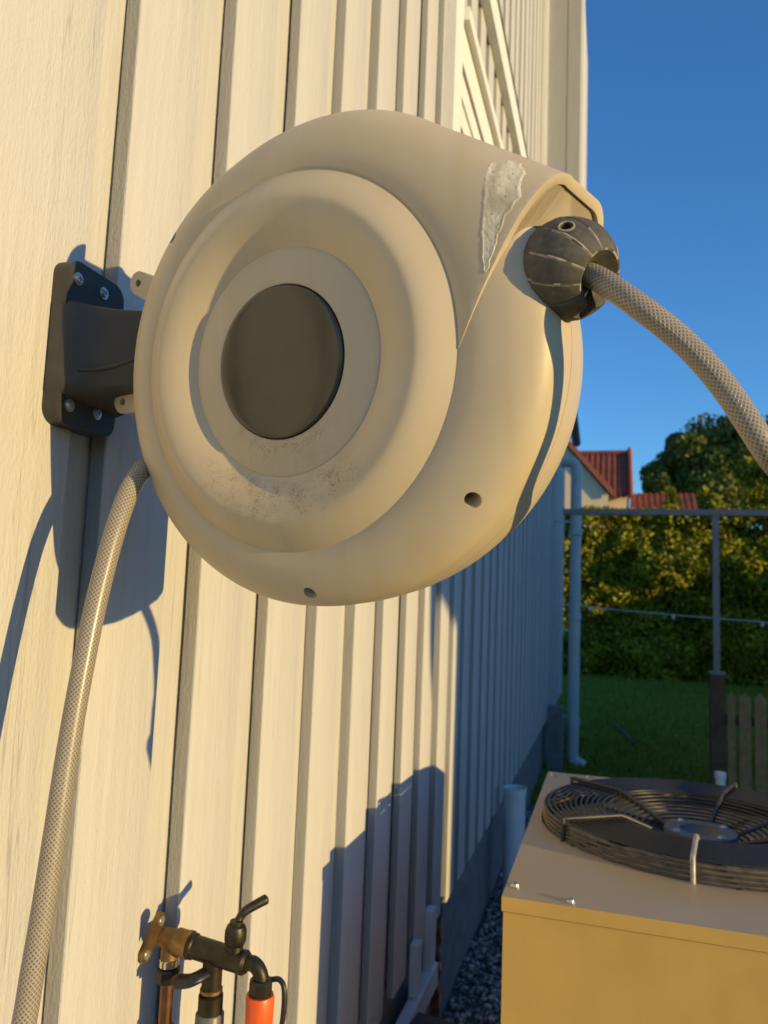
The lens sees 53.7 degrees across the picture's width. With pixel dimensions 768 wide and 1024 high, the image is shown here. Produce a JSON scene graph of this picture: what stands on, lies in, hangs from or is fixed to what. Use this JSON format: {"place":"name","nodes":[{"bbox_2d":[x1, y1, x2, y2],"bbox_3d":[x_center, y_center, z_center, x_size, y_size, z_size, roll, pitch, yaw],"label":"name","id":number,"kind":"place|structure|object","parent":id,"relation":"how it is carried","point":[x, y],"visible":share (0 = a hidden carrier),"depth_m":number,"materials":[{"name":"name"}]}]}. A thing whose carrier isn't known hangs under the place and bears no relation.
{"place":"outdoors","nodes":[
{"label":"outdoors","id":0,"kind":"place"},
{"bbox_2d":[565,440,697,527],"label":"neighbour house","id":1,"kind":"structure","parent":0,"point":[607,477],"depth_m":34.50,"materials":[{"name":"red tile"}]},
{"bbox_2d":[529,672,767,803],"bbox_3d":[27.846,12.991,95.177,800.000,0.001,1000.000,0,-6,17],"label":"ground","id":2,"kind":"structure","parent":0,"point":[564,676],"depth_m":9.36,"materials":[{"name":"green plant"}]},
{"bbox_2d":[0,0,587,1023],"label":"house","id":3,"kind":"structure","parent":2,"relation":"on","point":[330,782],"depth_m":1.21,"materials":[{"name":"paint"}]},
{"bbox_2d":[42,261,141,436],"bbox_3d":[-0.279,-0.183,0.834,0.136,0.190,0.106,0,-6,17],"label":"wall bracket","id":4,"kind":"object","parent":3,"relation":"attached to","point":[93,327],"depth_m":0.80,"materials":[{"name":"plastic"}]},
{"bbox_2d":[115,109,603,605],"bbox_3d":[-0.049,-0.132,0.736,0.520,0.435,0.209,-1,0,31],"label":"hose reel","id":5,"kind":"object","parent":4,"relation":"attached to","point":[358,368],"visible":0.98,"depth_m":0.61,"materials":[{"name":"plastic"}]},
{"bbox_2d":[11,457,149,1023],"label":"feed hose","id":6,"kind":"object","parent":5,"relation":"hanging from","point":[41,917],"visible":0.82,"depth_m":0.66,"materials":[{"name":"beige rubber"}]},
{"bbox_2d":[523,216,767,475],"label":"outlet hose","id":7,"kind":"object","parent":5,"relation":"attached to","point":[571,264],"visible":0.91,"depth_m":0.53,"materials":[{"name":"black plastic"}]},
{"bbox_2d":[138,894,271,1023],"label":"garden tap","id":8,"kind":"object","parent":3,"relation":"attached to","point":[217,957],"visible":1,"depth_m":0.98,"materials":[{"name":"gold metal"}]},
{"bbox_2d":[195,1010,223,1023],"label":"hose connector","id":9,"kind":"object","parent":8,"relation":"attached to","point":[218,1019],"visible":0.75,"depth_m":0.97,"materials":[{"name":"grey plastic"}]},
{"bbox_2d":[245,991,274,1023],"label":"hose connector","id":10,"kind":"object","parent":8,"relation":"attached to","point":[259,1011],"visible":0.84,"depth_m":0.95,"materials":[{"name":"orange plastic"}]},
{"bbox_2d":[271,976,286,1023],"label":"cable loop","id":11,"kind":"object","parent":8,"relation":"attached to","point":[280,981],"visible":1,"depth_m":0.96,"materials":[{"name":"black plastic"}]},
{"bbox_2d":[442,0,503,148],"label":"window","id":12,"kind":"structure","parent":3,"relation":"in","point":[467,105],"depth_m":2.87,"materials":[{"name":"white paint"}]},
{"bbox_2d":[441,804,535,1023],"bbox_3d":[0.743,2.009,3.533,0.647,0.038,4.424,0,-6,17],"label":"gravel","id":13,"kind":"structure","parent":2,"relation":"on","point":[481,946],"depth_m":3.20,"materials":[{"name":"grey gravel"}]},
{"bbox_2d":[410,1012,454,1023],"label":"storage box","id":14,"kind":"object","parent":13,"relation":"on","point":[421,1018],"visible":1,"depth_m":2.14,"materials":[{"name":"black plastic"}]},
{"bbox_2d":[502,784,526,913],"bbox_3d":[0.671,1.745,3.919,0.120,0.625,0.120,0,-6,17],"label":"drain pipe","id":15,"kind":"object","parent":13,"relation":"on","point":[514,815],"visible":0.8,"depth_m":3.89,"materials":[{"name":"white plastic"}]},
{"bbox_2d":[501,772,767,1023],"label":"heat pump","id":16,"kind":"object","parent":13,"relation":"on","point":[634,900],"visible":1,"depth_m":1.35,"materials":[{"name":"paint"}]},
{"bbox_2d":[563,509,767,783],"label":"rail frame","id":17,"kind":"object","parent":13,"relation":"on","point":[717,718],"visible":0.89,"depth_m":5.38,"materials":[{"name":"grey metal"}]},
{"bbox_2d":[714,771,725,785],"bbox_3d":[1.571,1.646,3.535,0.052,0.851,0.052,0,-6,17],"label":"marker post","id":18,"kind":"object","parent":13,"relation":"on","point":[720,777],"visible":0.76,"depth_m":3.56,"materials":[{"name":"white plastic"}]},
{"bbox_2d":[609,720,634,744],"bbox_3d":[2.948,2.717,9.405,0.057,0.050,1.622,1,-6,8],"label":"stick","id":19,"kind":"object","parent":2,"relation":"on","point":[626,734],"visible":0.91,"depth_m":9.18,"materials":[{"name":"brown wood"}]},
{"bbox_2d":[637,472,676,493],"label":"broadleaf tree","id":20,"kind":"object","parent":2,"relation":"on","point":[660,483],"visible":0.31,"depth_m":41.15,"materials":[{"name":"green plant"}]},
{"bbox_2d":[562,504,767,687],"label":"hedge","id":21,"kind":"object","parent":2,"relation":"on","point":[658,564],"visible":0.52,"depth_m":16.28,"materials":[{"name":"green plant"}]},
{"bbox_2d":[659,486,682,508],"bbox_3d":[7.235,1.631,19.221,0.807,4.690,0.578,7,-8,-36],"label":"conifer","id":22,"kind":"object","parent":2,"relation":"on","point":[672,501],"visible":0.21,"depth_m":19.29,"materials":[{"name":"green plant"}]},
{"bbox_2d":[638,412,767,529],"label":"broadleaf tree","id":23,"kind":"object","parent":2,"relation":"on","point":[688,462],"visible":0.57,"depth_m":41.64,"materials":[{"name":"green plant"}]},
{"bbox_2d":[696,485,738,509],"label":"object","id":24,"kind":"object","parent":2,"relation":"on","point":[705,499],"visible":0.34,"depth_m":19.07,"materials":[{"name":"green plant"}]},
{"bbox_2d":[725,691,767,793],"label":"picket fence","id":25,"kind":"object","parent":2,"relation":"on","point":[744,720],"visible":0.6,"depth_m":5.26,"materials":[{"name":"green wood"}]},
{"bbox_3d":[9.671,-0.758,2.959,6.386,6.200,9.870,0,-6,17],"label":"garage","id":26,"kind":"object","parent":2,"relation":"on","visible":0},
{"bbox_2d":[564,604,767,625],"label":"light string","id":27,"kind":"object","parent":26,"relation":"attached to","point":[673,617],"visible":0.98,"depth_m":8.73,"materials":[{"name":"black plastic"}]},
{"bbox_2d":[570,0,767,529],"label":"sky","id":28,"kind":"structure","parent":0,"point":[677,168],"materials":[{"name":"blue"}]},
{"bbox_2d":[734,456,767,509],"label":"broadleaf tree","id":29,"kind":"object","parent":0,"point":[755,490],"visible":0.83,"depth_m":19.70,"materials":[{"name":"green plant"}]}
]}

